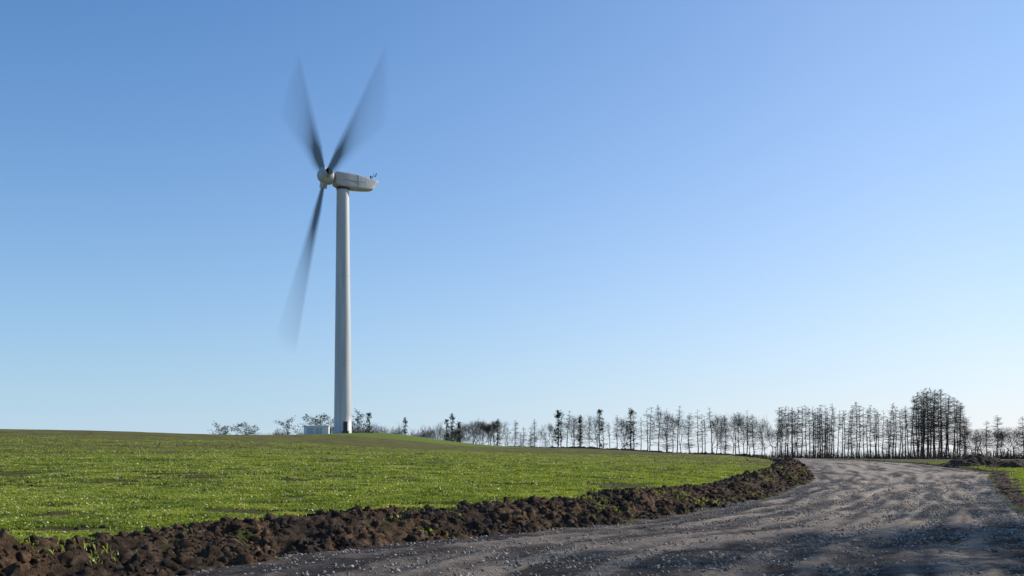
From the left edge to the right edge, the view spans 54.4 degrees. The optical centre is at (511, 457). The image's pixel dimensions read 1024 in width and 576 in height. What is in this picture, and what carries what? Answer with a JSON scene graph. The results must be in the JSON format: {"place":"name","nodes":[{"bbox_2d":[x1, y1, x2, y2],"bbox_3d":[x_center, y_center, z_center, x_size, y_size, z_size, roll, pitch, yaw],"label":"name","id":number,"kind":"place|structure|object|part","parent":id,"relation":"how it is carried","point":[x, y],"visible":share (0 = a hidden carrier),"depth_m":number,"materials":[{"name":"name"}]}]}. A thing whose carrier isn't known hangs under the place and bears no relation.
{"place":"outdoors","nodes":[
{"label":"outdoors","id":0,"kind":"place"},
{"bbox_2d":[0,446,813,575],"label":"soil bank","id":1,"kind":"structure","parent":0,"point":[388,531],"depth_m":18.02,"materials":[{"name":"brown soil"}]},
{"bbox_2d":[0,462,803,575],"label":"soil crumbs","id":2,"kind":"object","parent":1,"relation":"on","point":[114,566],"visible":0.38,"depth_m":17.88,"materials":[{"name":"brown soil"}]},
{"bbox_2d":[0,446,815,575],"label":"soil clods","id":3,"kind":"object","parent":1,"relation":"on","point":[167,563],"visible":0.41,"depth_m":19.86,"materials":[{"name":"brown soil"}]},
{"bbox_2d":[0,429,1023,559],"bbox_3d":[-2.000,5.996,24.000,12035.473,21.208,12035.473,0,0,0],"label":"ground","id":4,"kind":"structure","parent":0,"point":[379,440],"depth_m":103.93,"materials":[{"name":"green plant"}]},
{"bbox_2d":[207,422,231,434],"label":"pine tree","id":5,"kind":"object","parent":4,"relation":"on","point":[221,429],"visible":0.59,"depth_m":299.71,"materials":[{"name":"green plant"}]},
{"bbox_2d":[227,423,245,434],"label":"pine tree","id":6,"kind":"object","parent":4,"relation":"on","point":[235,427],"visible":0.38,"depth_m":304.45,"materials":[{"name":"green plant"}]},
{"bbox_2d":[237,421,256,434],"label":"pine tree","id":7,"kind":"object","parent":4,"relation":"on","point":[247,427],"visible":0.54,"depth_m":299.93,"materials":[{"name":"green plant"}]},
{"bbox_2d":[272,417,301,434],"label":"pine tree","id":8,"kind":"object","parent":4,"relation":"on","point":[286,425],"visible":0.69,"depth_m":299.96,"materials":[{"name":"green plant"}]},
{"bbox_2d":[300,413,322,426],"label":"pine tree","id":9,"kind":"object","parent":4,"relation":"on","point":[311,420],"visible":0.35,"depth_m":299.89,"materials":[{"name":"green plant"}]},
{"bbox_2d":[303,426,329,433],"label":"transformer cabinet","id":10,"kind":"object","parent":4,"relation":"on","point":[316,429],"visible":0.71,"depth_m":186.79,"materials":[{"name":"metal"}]},
{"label":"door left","id":11,"kind":"part","parent":10,"relation":"part of","materials":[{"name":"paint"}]},
{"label":"door right","id":12,"kind":"part","parent":10,"relation":"part of","materials":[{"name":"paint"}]},
{"bbox_2d":[304,414,329,425],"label":"pine tree","id":13,"kind":"object","parent":4,"relation":"on","point":[317,416],"visible":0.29,"depth_m":304.08,"materials":[{"name":"green plant"}]},
{"bbox_2d":[320,413,333,433],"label":"pine tree","id":14,"kind":"object","parent":4,"relation":"on","point":[332,428],"visible":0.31,"depth_m":299.80,"materials":[{"name":"green plant"}]},
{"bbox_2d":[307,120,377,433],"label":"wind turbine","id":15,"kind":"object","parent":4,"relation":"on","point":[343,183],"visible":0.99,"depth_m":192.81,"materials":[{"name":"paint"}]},
{"bbox_2d":[343,421,346,430],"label":"tower door","id":16,"kind":"structure","parent":15,"relation":"in","point":[344,422],"depth_m":192.33,"materials":[{"name":"grey metal"}]},
{"bbox_2d":[352,409,367,432],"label":"pine tree","id":17,"kind":"object","parent":4,"relation":"on","point":[354,424],"visible":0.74,"depth_m":289.96,"materials":[{"name":"green plant"}]},
{"bbox_2d":[363,412,373,432],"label":"spruce tree","id":18,"kind":"object","parent":4,"relation":"on","point":[367,426],"visible":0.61,"depth_m":289.77,"materials":[{"name":"green plant"}]},
{"bbox_2d":[0,455,742,541],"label":"crop grass","id":19,"kind":"structure","parent":4,"relation":"on","point":[193,498],"depth_m":33.06,"materials":[{"name":"green plant"}]},
{"bbox_2d":[253,420,510,445],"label":"bare tree row","id":20,"kind":"object","parent":4,"relation":"on","point":[481,426],"visible":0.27,"depth_m":274.25,"materials":[{"name":"brown plant"}]},
{"bbox_2d":[0,441,763,534],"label":"field clods","id":21,"kind":"object","parent":4,"relation":"on","point":[103,526],"visible":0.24,"depth_m":44.74,"materials":[{"name":"soil"}]},
{"bbox_2d":[0,434,773,472],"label":"crop grass","id":22,"kind":"structure","parent":4,"relation":"on","point":[356,454],"depth_m":89.41,"materials":[{"name":"green plant"}]},
{"bbox_2d":[402,417,408,434],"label":"spruce tree","id":23,"kind":"object","parent":4,"relation":"on","point":[404,429],"visible":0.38,"depth_m":289.92,"materials":[{"name":"green plant"}]},
{"bbox_2d":[441,419,450,440],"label":"spruce tree","id":24,"kind":"object","parent":4,"relation":"on","point":[446,430],"visible":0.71,"depth_m":269.89,"materials":[{"name":"green plant"}]},
{"bbox_2d":[445,413,456,441],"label":"spruce tree","id":25,"kind":"object","parent":4,"relation":"on","point":[452,432],"visible":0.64,"depth_m":269.94,"materials":[{"name":"green plant"}]},
{"bbox_2d":[455,421,462,441],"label":"spruce tree","id":26,"kind":"object","parent":4,"relation":"on","point":[459,426],"visible":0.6,"depth_m":271.89,"materials":[{"name":"green plant"}]},
{"bbox_2d":[495,419,503,445],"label":"spruce tree","id":27,"kind":"object","parent":4,"relation":"on","point":[499,440],"visible":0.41,"depth_m":254.94,"materials":[{"name":"green plant"}]},
{"bbox_2d":[550,409,563,446],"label":"spruce tree","id":28,"kind":"object","parent":4,"relation":"on","point":[558,438],"visible":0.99,"depth_m":239.87,"materials":[{"name":"green plant"}]},
{"bbox_2d":[575,416,583,445],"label":"spruce tree","id":29,"kind":"object","parent":4,"relation":"on","point":[579,427],"visible":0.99,"depth_m":237.95,"materials":[{"name":"green plant"}]},
{"bbox_2d":[586,409,608,447],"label":"spruce tree","id":30,"kind":"object","parent":4,"relation":"on","point":[600,429],"visible":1,"depth_m":234.93,"materials":[{"name":"green plant"}]},
{"bbox_2d":[623,407,637,449],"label":"spruce tree","id":31,"kind":"object","parent":4,"relation":"on","point":[630,412],"visible":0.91,"depth_m":227.94,"materials":[{"name":"green plant"}]},
{"bbox_2d":[502,388,1023,458],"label":"larch tree row","id":32,"kind":"object","parent":4,"relation":"on","point":[826,432],"visible":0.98,"depth_m":208.37,"materials":[{"name":"brown plant"}]},
{"bbox_2d":[721,446,1023,458],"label":"scrub","id":33,"kind":"object","parent":4,"relation":"on","point":[851,455],"visible":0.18,"depth_m":192.21,"materials":[{"name":"brown plant"}]},
{"bbox_2d":[930,454,1001,467],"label":"soil heap","id":34,"kind":"object","parent":4,"relation":"on","point":[973,460],"visible":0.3,"depth_m":95.10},
{"bbox_2d":[986,459,1023,467],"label":"soil heap","id":35,"kind":"object","parent":4,"relation":"on","point":[1015,463],"visible":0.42,"depth_m":90.85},
{"bbox_2d":[0,0,1023,457],"label":"sky","id":36,"kind":"structure","parent":0,"point":[579,207],"materials":[{"name":"blue"}]},
{"bbox_2d":[184,458,1023,575],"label":"gravel road","id":37,"kind":"structure","parent":0,"point":[834,472],"depth_m":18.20,"materials":[{"name":"grey gravel"}]},
{"bbox_2d":[771,457,1023,508],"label":"soil verge","id":38,"kind":"structure","parent":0,"point":[1005,485],"depth_m":57.03,"materials":[{"name":"brown soil"}]},
{"bbox_2d":[778,457,1023,505],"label":"verge clods","id":39,"kind":"object","parent":38,"relation":"on","point":[978,468],"visible":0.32,"depth_m":59.72,"materials":[{"name":"soil"}]},
{"bbox_2d":[929,462,1023,493],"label":"verge grass","id":40,"kind":"structure","parent":0,"point":[1019,475],"depth_m":74.54,"materials":[{"name":"green plant"}]}
]}

